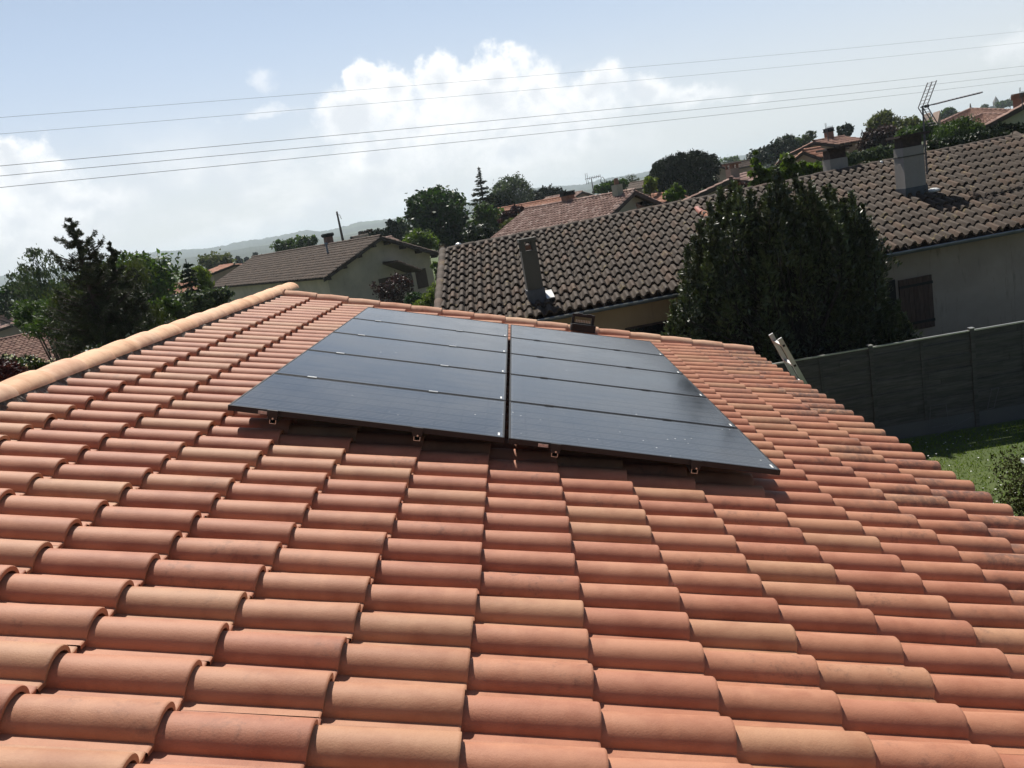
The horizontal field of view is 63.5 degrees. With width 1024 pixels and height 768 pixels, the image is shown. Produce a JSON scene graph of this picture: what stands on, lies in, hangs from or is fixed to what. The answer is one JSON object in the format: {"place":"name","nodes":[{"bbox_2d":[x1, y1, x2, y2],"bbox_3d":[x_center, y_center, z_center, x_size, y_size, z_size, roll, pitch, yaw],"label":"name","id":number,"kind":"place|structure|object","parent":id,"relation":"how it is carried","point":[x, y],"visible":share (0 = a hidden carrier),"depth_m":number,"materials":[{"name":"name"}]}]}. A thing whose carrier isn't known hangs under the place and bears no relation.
{"place":"outdoors","nodes":[
{"label":"outdoors","id":0,"kind":"place"},
{"bbox_2d":[0,313,28,337],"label":"gabled house","id":1,"kind":"structure","parent":0,"point":[6,330],"depth_m":74.75,"materials":[{"name":"paint"}]},
{"bbox_2d":[0,332,69,363],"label":"gabled house","id":2,"kind":"structure","parent":0,"point":[18,345],"depth_m":46.12,"materials":[{"name":"red tile"}]},
{"bbox_2d":[167,282,196,302],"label":"gabled house","id":3,"kind":"structure","parent":0,"point":[184,289],"depth_m":88.83,"materials":[{"name":"orange tile"}]},
{"bbox_2d":[209,263,240,282],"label":"gabled house","id":4,"kind":"structure","parent":0,"point":[219,271],"depth_m":83.24,"materials":[{"name":"orange tile"}]},
{"bbox_2d":[2,156,778,299],"bbox_3d":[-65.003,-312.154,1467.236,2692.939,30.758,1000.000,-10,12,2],"label":"hills","id":5,"kind":"structure","parent":0,"point":[243,253],"depth_m":1295.96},
{"bbox_2d":[0,137,861,288],"bbox_3d":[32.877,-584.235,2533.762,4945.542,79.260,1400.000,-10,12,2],"label":"hills","id":6,"kind":"structure","parent":0,"point":[357,227],"depth_m":2361.89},
{"bbox_2d":[0,31,1019,117],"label":"power line","id":7,"kind":"object","parent":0,"point":[451,82],"visible":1,"depth_m":48.94,"materials":[{"name":"metal"}]},
{"bbox_2d":[0,80,1020,187],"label":"power line","id":8,"kind":"object","parent":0,"point":[441,143],"visible":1,"depth_m":51.45,"materials":[{"name":"metal"}]},
{"bbox_2d":[2,74,1020,175],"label":"power line","id":9,"kind":"object","parent":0,"point":[442,134],"visible":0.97,"depth_m":51.63,"materials":[{"name":"metal"}]},
{"bbox_2d":[2,66,1020,165],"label":"power line","id":10,"kind":"object","parent":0,"point":[449,124],"visible":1,"depth_m":51.78,"materials":[{"name":"metal"}]},
{"bbox_2d":[0,0,1023,275],"label":"sky","id":11,"kind":"structure","parent":0,"point":[58,57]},
{"bbox_2d":[4,42,1023,133],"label":"power line","id":12,"kind":"object","parent":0,"point":[442,97],"visible":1,"depth_m":48.90,"materials":[{"name":"metal"}]},
{"bbox_2d":[11,142,1023,516],"bbox_3d":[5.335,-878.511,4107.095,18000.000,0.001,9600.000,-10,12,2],"label":"ground","id":13,"kind":"structure","parent":0,"point":[969,458],"depth_m":14.10,"materials":[{"name":"green plant"}]},
{"bbox_2d":[0,357,29,381],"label":"red shrub","id":14,"kind":"object","parent":13,"relation":"on","point":[13,368],"visible":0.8,"depth_m":9.51,"materials":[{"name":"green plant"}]},
{"bbox_2d":[0,353,52,370],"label":"flowering shrub","id":15,"kind":"object","parent":13,"relation":"on","point":[23,361],"visible":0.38,"depth_m":10.62,"materials":[{"name":"green plant"}]},
{"bbox_2d":[4,354,55,369],"bbox_3d":[-5.816,1.811,11.040,0.678,4.652,0.292,-5,13,23],"label":"flowering shrub","id":16,"kind":"object","parent":13,"relation":"on","point":[11,357],"visible":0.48,"depth_m":10.60,"materials":[{"name":"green plant"}]},
{"bbox_2d":[3,244,75,359],"bbox_3d":[-15.165,-1.213,27.549,2.713,6.874,1.962,-10,12,2],"label":"birch tree","id":17,"kind":"object","parent":13,"relation":"on","point":[38,273],"visible":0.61,"depth_m":26.74,"materials":[{"name":"green plant"}]},
{"bbox_2d":[0,272,79,329],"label":"tree mass","id":18,"kind":"object","parent":13,"relation":"on","point":[5,304],"visible":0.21,"depth_m":59.38,"materials":[{"name":"green plant"}]},
{"bbox_2d":[10,285,75,361],"bbox_3d":[-10.236,0.393,19.542,1.652,5.392,1.690,-18,14,-33],"label":"tree","id":19,"kind":"object","parent":13,"relation":"on","point":[27,315],"visible":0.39,"depth_m":18.96,"materials":[{"name":"green plant"}]},
{"bbox_2d":[41,217,146,355],"bbox_3d":[-7.915,0.022,16.378,1.863,6.614,2.034,-17,14,-29],"label":"spruce tree","id":20,"kind":"object","parent":13,"relation":"on","point":[90,308],"visible":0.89,"depth_m":15.82,"materials":[{"name":"green plant"}]},
{"bbox_2d":[66,329,133,357],"bbox_3d":[-6.016,1.395,13.499,2.115,4.508,1.116,-10,12,2],"label":"dark shrub","id":21,"kind":"object","parent":13,"relation":"on","point":[91,346],"visible":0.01,"depth_m":13.02,"materials":[{"name":"green plant"}]},
{"bbox_2d":[38,254,176,358],"bbox_3d":[-8.873,-0.016,19.044,3.129,5.917,2.512,-10,12,2],"label":"weeping tree","id":22,"kind":"object","parent":13,"relation":"on","point":[141,279],"visible":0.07,"depth_m":18.38,"materials":[{"name":"green plant"}]},
{"bbox_2d":[78,241,172,345],"bbox_3d":[-7.718,0.147,16.960,1.723,6.085,1.717,-10,12,2],"label":"spruce tree","id":23,"kind":"object","parent":13,"relation":"on","point":[111,260],"visible":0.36,"depth_m":16.46,"materials":[{"name":"green plant"}]},
{"bbox_2d":[102,248,182,303],"bbox_3d":[-18.345,-3.606,42.012,4.848,6.600,3.955,-10,12,2],"label":"broadleaf tree","id":24,"kind":"object","parent":13,"relation":"on","point":[165,279],"visible":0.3,"depth_m":41.22,"materials":[{"name":"green plant"}]},
{"bbox_2d":[146,295,180,322],"bbox_3d":[-8.607,0.142,20.981,1.583,4.718,1.042,-10,12,2],"label":"green shrub","id":25,"kind":"object","parent":13,"relation":"on","point":[173,305],"visible":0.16,"depth_m":20.40,"materials":[{"name":"green plant"}]},
{"bbox_2d":[179,259,205,311],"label":"slim conifer","id":26,"kind":"object","parent":13,"relation":"on","point":[191,283],"visible":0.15,"depth_m":29.77,"materials":[{"name":"green plant"}]},
{"bbox_2d":[167,285,234,323],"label":"olive tree","id":27,"kind":"object","parent":13,"relation":"on","point":[195,302],"visible":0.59,"depth_m":21.89,"materials":[{"name":"green plant"}]},
{"bbox_2d":[189,265,214,303],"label":"willow tree","id":28,"kind":"object","parent":13,"relation":"on","point":[203,277],"visible":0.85,"depth_m":39.68,"materials":[{"name":"green plant"}]},
{"bbox_2d":[197,248,236,269],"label":"rounded tree","id":29,"kind":"object","parent":13,"relation":"on","point":[208,261],"visible":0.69,"depth_m":117.67,"materials":[{"name":"green plant"}]},
{"bbox_2d":[269,234,318,251],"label":"tree row","id":30,"kind":"object","parent":13,"relation":"on","point":[299,242],"visible":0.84,"depth_m":108.13,"materials":[{"name":"green plant"}]},
{"bbox_2d":[211,232,438,302],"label":"gabled house","id":31,"kind":"structure","parent":13,"relation":"on","point":[353,268],"depth_m":55.16,"materials":[{"name":"paint"}]},
{"bbox_2d":[378,277,395,298],"bbox_3d":[-8.172,-6.321,54.496,1.115,1.379,0.018,-18,14,-34],"label":"door","id":32,"kind":"structure","parent":31,"relation":"in","point":[383,280],"depth_m":54.34,"materials":[{"name":"brown wood"}]},
{"bbox_2d":[396,272,417,289],"bbox_3d":[-6.932,-6.886,55.351,1.704,1.233,0.030,-18,14,-34],"label":"window","id":33,"kind":"structure","parent":31,"relation":"in","point":[411,276],"depth_m":55.50,"materials":[{"name":"glass"}]},
{"bbox_2d":[366,219,403,240],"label":"dark tree","id":34,"kind":"object","parent":13,"relation":"on","point":[393,229],"visible":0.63,"depth_m":89.94,"materials":[{"name":"green plant"}]},
{"bbox_2d":[369,271,414,303],"bbox_3d":[-6.540,-4.741,45.996,2.525,3.052,1.774,-10,12,2],"label":"red shrub","id":35,"kind":"object","parent":13,"relation":"on","point":[403,284],"visible":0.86,"depth_m":45.70,"materials":[{"name":"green plant"}]},
{"bbox_2d":[396,217,410,241],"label":"green tree","id":36,"kind":"object","parent":13,"relation":"on","point":[399,220],"visible":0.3,"depth_m":93.69,"materials":[{"name":"green plant"}]},
{"bbox_2d":[403,291,424,304],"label":"clipped shrub","id":37,"kind":"object","parent":13,"relation":"on","point":[413,297],"visible":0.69,"depth_m":39.75,"materials":[{"name":"green plant"}]},
{"bbox_2d":[402,227,440,258],"bbox_3d":[-6.052,-8.362,57.430,2.810,5.117,2.603,-10,12,2],"label":"round bush","id":38,"kind":"object","parent":13,"relation":"on","point":[423,238],"visible":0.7,"depth_m":56.54,"materials":[{"name":"green plant"}]},
{"bbox_2d":[412,281,435,306],"bbox_3d":[-3.609,-3.040,36.199,1.436,2.818,1.011,-10,12,2],"label":"yellow shrub","id":39,"kind":"object","parent":13,"relation":"on","point":[427,301],"visible":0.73,"depth_m":35.88,"materials":[{"name":"green plant"}]},
{"bbox_2d":[430,261,437,279],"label":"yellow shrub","id":40,"kind":"object","parent":13,"relation":"on","point":[434,265],"visible":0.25,"depth_m":45.51,"materials":[{"name":"green plant"}]},
{"bbox_2d":[402,184,470,251],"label":"round tree","id":41,"kind":"object","parent":13,"relation":"on","point":[440,214],"visible":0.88,"depth_m":68.80,"materials":[{"name":"green plant"}]},
{"bbox_2d":[459,221,499,241],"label":"dark hedge tree","id":42,"kind":"object","parent":13,"relation":"on","point":[471,233],"visible":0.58,"depth_m":58.40,"materials":[{"name":"green plant"}]},
{"bbox_2d":[469,166,497,218],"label":"cedar tree","id":43,"kind":"object","parent":13,"relation":"on","point":[480,193],"visible":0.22,"depth_m":81.69,"materials":[{"name":"green plant"}]},
{"bbox_2d":[463,201,504,234],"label":"green conifer","id":44,"kind":"object","parent":13,"relation":"on","point":[488,213],"visible":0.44,"depth_m":68.15,"materials":[{"name":"green plant"}]},
{"bbox_2d":[485,193,514,207],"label":"dark tree","id":45,"kind":"object","parent":13,"relation":"on","point":[507,201],"visible":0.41,"depth_m":87.65,"materials":[{"name":"green plant"}]},
{"bbox_2d":[497,203,524,229],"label":"red tree","id":46,"kind":"object","parent":13,"relation":"on","point":[514,211],"visible":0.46,"depth_m":54.62,"materials":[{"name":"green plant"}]},
{"bbox_2d":[487,171,535,204],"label":"twiggy tree","id":47,"kind":"object","parent":13,"relation":"on","point":[512,186],"visible":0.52,"depth_m":110.82,"materials":[{"name":"green plant"}]},
{"bbox_2d":[0,282,1023,767],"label":"tiled house","id":48,"kind":"structure","parent":13,"relation":"on","point":[194,572],"depth_m":3.51,"materials":[{"name":"tile"}]},
{"bbox_2d":[267,320,380,423],"bbox_3d":[-1.458,-0.300,7.503,0.102,0.157,5.047,-10,12,2],"label":"mounting rail","id":49,"kind":"object","parent":48,"relation":"attached to","point":[273,417],"visible":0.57,"depth_m":5.04,"materials":[{"name":"metal"}]},
{"bbox_2d":[228,373,505,442],"bbox_3d":[-0.890,0.142,5.545,1.696,0.035,0.982,7,12,-1],"label":"solar panel","id":50,"kind":"object","parent":49,"relation":"attached to","point":[373,406],"visible":1,"depth_m":5.42,"materials":[{"name":"black glass"}]},
{"bbox_2d":[274,350,506,400],"bbox_3d":[-0.889,-0.069,6.525,1.696,0.035,0.982,7,12,-1],"label":"solar panel","id":51,"kind":"object","parent":49,"relation":"attached to","point":[400,374],"visible":0.82,"depth_m":6.47,"materials":[{"name":"black glass"}]},
{"bbox_2d":[353,307,508,336],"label":"solar panel","id":52,"kind":"object","parent":49,"relation":"attached to","point":[435,321],"visible":0.81,"depth_m":9.43,"materials":[{"name":"black glass"}]},
{"bbox_2d":[412,330,460,440],"bbox_3d":[-0.579,-0.195,7.525,0.102,0.157,5.047,-10,12,2],"label":"mounting rail","id":53,"kind":"object","parent":48,"relation":"attached to","point":[417,432],"visible":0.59,"depth_m":5.06,"materials":[{"name":"metal"}]},
{"bbox_2d":[308,332,506,373],"bbox_3d":[-0.888,-0.280,7.505,1.696,0.035,0.982,7,12,-1],"label":"solar panel","id":54,"kind":"object","parent":53,"relation":"attached to","point":[415,352],"visible":0.77,"depth_m":7.46,"materials":[{"name":"black glass"}]},
{"bbox_2d":[333,318,507,352],"bbox_3d":[-0.887,-0.491,8.485,1.696,0.035,0.982,7,12,-1],"label":"solar panel","id":55,"kind":"object","parent":53,"relation":"attached to","point":[420,334],"visible":0.78,"depth_m":8.45,"materials":[{"name":"black glass"}]},
{"bbox_2d":[534,339,560,456],"bbox_3d":[0.266,-0.094,7.546,0.102,0.157,5.047,-10,12,2],"label":"mounting rail","id":56,"kind":"object","parent":48,"relation":"attached to","point":[555,449],"visible":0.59,"depth_m":5.08,"materials":[{"name":"metal"}]},
{"bbox_2d":[570,313,595,332],"bbox_3d":[0.952,-0.820,11.151,0.361,0.307,0.170,-10,12,2],"label":"bit case","id":57,"kind":"object","parent":48,"relation":"on","point":[582,327],"visible":1,"depth_m":11.10,"materials":[{"name":"black plastic"}]},
{"bbox_2d":[614,349,701,473],"bbox_3d":[1.133,0.010,7.567,0.102,0.156,5.047,-10,12,2],"label":"mounting rail","id":58,"kind":"object","parent":48,"relation":"attached to","point":[694,466],"visible":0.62,"depth_m":5.10,"materials":[{"name":"metal"}]},
{"bbox_2d":[510,324,663,355],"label":"solar panel","id":59,"kind":"object","parent":58,"relation":"attached to","point":[582,339],"visible":0.83,"depth_m":9.47,"materials":[{"name":"black glass"}]},
{"bbox_2d":[510,337,682,373],"bbox_3d":[0.824,-0.286,8.527,1.696,0.035,0.982,7,12,-1],"label":"solar panel","id":60,"kind":"object","parent":58,"relation":"attached to","point":[578,353],"visible":0.77,"depth_m":8.49,"materials":[{"name":"black glass"}]},
{"bbox_2d":[509,353,706,397],"bbox_3d":[0.823,-0.075,7.547,1.696,0.035,0.982,7,12,-1],"label":"solar panel","id":61,"kind":"object","parent":58,"relation":"attached to","point":[602,374],"visible":0.87,"depth_m":7.50,"materials":[{"name":"black glass"}]},
{"bbox_2d":[509,374,736,427],"bbox_3d":[0.822,0.136,6.567,1.696,0.035,0.982,7,12,-1],"label":"solar panel","id":62,"kind":"object","parent":58,"relation":"attached to","point":[614,400],"visible":0.75,"depth_m":6.51,"materials":[{"name":"black glass"}]},
{"bbox_2d":[508,401,780,474],"bbox_3d":[0.821,0.346,5.588,1.696,0.035,0.982,7,12,-1],"label":"solar panel","id":63,"kind":"object","parent":58,"relation":"attached to","point":[620,435],"visible":1,"depth_m":5.47,"materials":[{"name":"black glass"}]},
{"bbox_2d":[498,197,575,210],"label":"gabled house","id":64,"kind":"structure","parent":13,"relation":"on","point":[543,201],"depth_m":72.02,"materials":[{"name":"orange tile"}]},
{"bbox_2d":[527,183,565,201],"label":"umbrella pine","id":65,"kind":"object","parent":13,"relation":"on","point":[542,193],"visible":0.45,"depth_m":121.01,"materials":[{"name":"green plant"}]},
{"bbox_2d":[490,178,663,237],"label":"gabled house","id":66,"kind":"structure","parent":13,"relation":"on","point":[568,207],"depth_m":46.78,"materials":[{"name":"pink tile"}]},
{"bbox_2d":[592,178,628,193],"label":"green bush","id":67,"kind":"object","parent":13,"relation":"on","point":[603,187],"visible":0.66,"depth_m":91.81,"materials":[{"name":"green plant"}]},
{"bbox_2d":[642,176,658,197],"bbox_3d":[10.425,-12.353,60.647,1.275,5.776,1.243,-5,13,24],"label":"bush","id":68,"kind":"object","parent":13,"relation":"on","point":[649,186],"visible":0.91,"depth_m":59.94,"materials":[{"name":"green plant"}]},
{"bbox_2d":[648,192,688,202],"bbox_3d":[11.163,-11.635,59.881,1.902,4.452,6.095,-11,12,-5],"label":"gabled house","id":69,"kind":"structure","parent":13,"relation":"on","point":[658,196],"depth_m":58.92,"materials":[{"name":"orange tile"}]},
{"bbox_2d":[662,182,686,202],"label":"young tree","id":70,"kind":"object","parent":13,"relation":"on","point":[672,194],"visible":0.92,"depth_m":38.82,"materials":[{"name":"green plant"}]},
{"bbox_2d":[651,148,724,196],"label":"umbrella pine","id":71,"kind":"object","parent":13,"relation":"on","point":[680,168],"visible":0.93,"depth_m":78.56,"materials":[{"name":"green plant"}]},
{"bbox_2d":[434,130,1023,361],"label":"long house","id":72,"kind":"structure","parent":13,"relation":"on","point":[950,225],"depth_m":18.68,"materials":[{"name":"tile"}]},
{"bbox_2d":[625,320,666,335],"bbox_3d":[2.931,-0.971,17.868,0.916,0.652,0.020,-11,12,-3],"label":"window","id":73,"kind":"structure","parent":72,"relation":"in","point":[656,327],"depth_m":17.82,"materials":[{"name":"glass"}]},
{"bbox_2d":[885,279,896,304],"bbox_3d":[8.261,-1.729,18.219,0.429,1.077,0.012,-11,12,-3],"label":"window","id":74,"kind":"structure","parent":72,"relation":"in","point":[892,294],"depth_m":18.15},
{"bbox_2d":[918,80,982,174],"bbox_3d":[10.849,-6.402,20.413,1.621,2.177,0.356,-12,12,-7],"label":"tv antenna","id":75,"kind":"object","parent":72,"relation":"attached to","point":[923,109],"visible":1,"depth_m":20.26,"materials":[{"name":"metal"}]},
{"bbox_2d":[720,155,740,163],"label":"distant tree","id":76,"kind":"object","parent":13,"relation":"on","point":[732,159],"visible":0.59,"depth_m":280.40,"materials":[{"name":"green plant"}]},
{"bbox_2d":[746,146,775,167],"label":"skyline tree","id":77,"kind":"object","parent":13,"relation":"on","point":[764,156],"visible":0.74,"depth_m":100.97,"materials":[{"name":"green plant"}]},
{"bbox_2d":[763,141,781,165],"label":"skyline tree","id":78,"kind":"object","parent":13,"relation":"on","point":[773,148],"visible":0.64,"depth_m":104.61,"materials":[{"name":"green plant"}]},
{"bbox_2d":[747,149,822,186],"bbox_3d":[8.992,-4.759,26.549,2.515,5.766,0.982,-10,12,2],"label":"maple tree","id":79,"kind":"object","parent":13,"relation":"on","point":[788,166],"visible":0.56,"depth_m":25.97,"materials":[{"name":"green plant"}]},
{"bbox_2d":[770,133,801,154],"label":"skyline tree","id":80,"kind":"object","parent":13,"relation":"on","point":[789,144],"visible":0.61,"depth_m":108.08,"materials":[{"name":"green plant"}]},
{"bbox_2d":[769,333,807,383],"bbox_3d":[4.074,0.903,10.192,1.372,3.310,0.366,-10,12,2],"label":"ladder","id":81,"kind":"object","parent":13,"relation":"on","point":[790,362],"visible":0.12,"depth_m":9.81,"materials":[{"name":"metal"}]},
{"bbox_2d":[659,163,923,411],"bbox_3d":[5.550,-1.791,16.796,5.598,5.276,2.628,-10,12,2],"label":"evergreen tree","id":82,"kind":"object","parent":13,"relation":"on","point":[828,293],"visible":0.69,"depth_m":16.29,"materials":[{"name":"green plant"}]},
{"bbox_2d":[801,130,817,143],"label":"birch tree","id":83,"kind":"object","parent":13,"relation":"on","point":[811,134],"visible":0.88,"depth_m":81.50,"materials":[{"name":"green plant"}]},
{"bbox_2d":[836,122,854,135],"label":"cedar tree","id":84,"kind":"object","parent":13,"relation":"on","point":[846,129],"visible":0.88,"depth_m":93.87,"materials":[{"name":"green plant"}]},
{"bbox_2d":[846,143,894,165],"bbox_3d":[14.566,-6.934,33.294,2.374,5.234,1.136,-10,12,2],"label":"green shrub","id":85,"kind":"object","parent":13,"relation":"on","point":[873,154],"visible":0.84,"depth_m":32.59,"materials":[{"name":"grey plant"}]},
{"bbox_2d":[855,123,900,159],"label":"purple tree","id":86,"kind":"object","parent":13,"relation":"on","point":[880,134],"visible":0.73,"depth_m":57.20,"materials":[{"name":"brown plant"}]},
{"bbox_2d":[863,108,903,132],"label":"pale tree","id":87,"kind":"object","parent":13,"relation":"on","point":[881,118],"visible":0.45,"depth_m":74.07,"materials":[{"name":"green plant"}]},
{"bbox_2d":[772,321,1023,438],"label":"garden fence","id":88,"kind":"object","parent":13,"relation":"on","point":[898,380],"visible":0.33,"depth_m":14.96,"materials":[{"name":"concrete"}]},
{"bbox_2d":[892,114,922,129],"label":"pale tree","id":89,"kind":"object","parent":13,"relation":"on","point":[915,120],"visible":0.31,"depth_m":72.14,"materials":[{"name":"green plant"}]},
{"bbox_2d":[893,117,942,151],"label":"green tree","id":90,"kind":"object","parent":13,"relation":"on","point":[917,128],"visible":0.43,"depth_m":49.61,"materials":[{"name":"green plant"}]},
{"bbox_2d":[940,106,958,119],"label":"hazy tree","id":91,"kind":"object","parent":13,"relation":"on","point":[947,112],"visible":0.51,"depth_m":218.60,"materials":[{"name":"green plant"}]},
{"bbox_2d":[929,113,985,144],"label":"green tree","id":92,"kind":"object","parent":13,"relation":"on","point":[962,125],"visible":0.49,"depth_m":43.75,"materials":[{"name":"green plant"}]},
{"bbox_2d":[926,126,1010,150],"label":"hedge tree","id":93,"kind":"object","parent":13,"relation":"on","point":[954,140],"visible":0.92,"depth_m":32.52,"materials":[{"name":"green plant"}]},
{"bbox_2d":[980,99,1012,108],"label":"hazy tree","id":94,"kind":"object","parent":13,"relation":"on","point":[1003,104],"visible":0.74,"depth_m":399.47,"materials":[{"name":"green plant"}]},
{"bbox_2d":[981,121,1023,135],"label":"dark hedge","id":95,"kind":"object","parent":13,"relation":"on","point":[1012,127],"visible":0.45,"depth_m":34.21,"materials":[{"name":"green plant"}]},
{"bbox_2d":[985,93,1023,127],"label":"gabled house","id":96,"kind":"structure","parent":13,"relation":"on","point":[1015,114],"depth_m":38.87,"materials":[{"name":"beige tile"}]},
{"bbox_2d":[988,445,1023,516],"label":"clipped hedge","id":97,"kind":"object","parent":13,"relation":"on","point":[1019,507],"visible":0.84,"depth_m":11.12,"materials":[{"name":"green plant"}]},
{"bbox_2d":[544,190,593,198],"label":"gabled house","id":98,"kind":"structure","parent":0,"point":[580,194],"depth_m":109.69,"materials":[{"name":"paint"}]},
{"bbox_2d":[625,180,670,194],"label":"gabled house","id":99,"kind":"structure","parent":0,"point":[637,186],"depth_m":105.83,"materials":[{"name":"brown tile"}]},
{"bbox_2d":[681,162,756,200],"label":"gabled house","id":100,"kind":"structure","parent":0,"point":[732,172],"depth_m":43.39,"materials":[{"name":"pink tile"}]},
{"bbox_2d":[714,159,753,182],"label":"gabled house","id":101,"kind":"structure","parent":0,"point":[743,166],"depth_m":93.17,"materials":[{"name":"brown tile"}]},
{"bbox_2d":[790,127,864,166],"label":"two storey house","id":102,"kind":"structure","parent":0,"point":[835,141],"depth_m":60.45,"materials":[{"name":"orange tile"}]},
{"bbox_2d":[794,146,823,167],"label":"wing","id":103,"kind":"structure","parent":102,"relation":"attached to","point":[809,155],"depth_m":54.20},
{"bbox_2d":[924,111,940,144],"bbox_3d":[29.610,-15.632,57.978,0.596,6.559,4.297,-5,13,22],"label":"gabled house","id":104,"kind":"structure","parent":0,"point":[936,115],"depth_m":56.59,"materials":[{"name":"paint"}]},
{"bbox_2d":[902,419,1023,515],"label":"grass","id":105,"kind":"structure","parent":0,"point":[962,463],"depth_m":14.05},
{"bbox_2d":[941,103,1010,124],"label":"hip roofed house","id":106,"kind":"structure","parent":0,"point":[968,111],"depth_m":78.89,"materials":[{"name":"red tile"}]},
{"bbox_2d":[969,112,1003,125],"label":"hip roofed house","id":107,"kind":"structure","parent":0,"point":[987,117],"depth_m":67.71,"materials":[{"name":"orange tile"}]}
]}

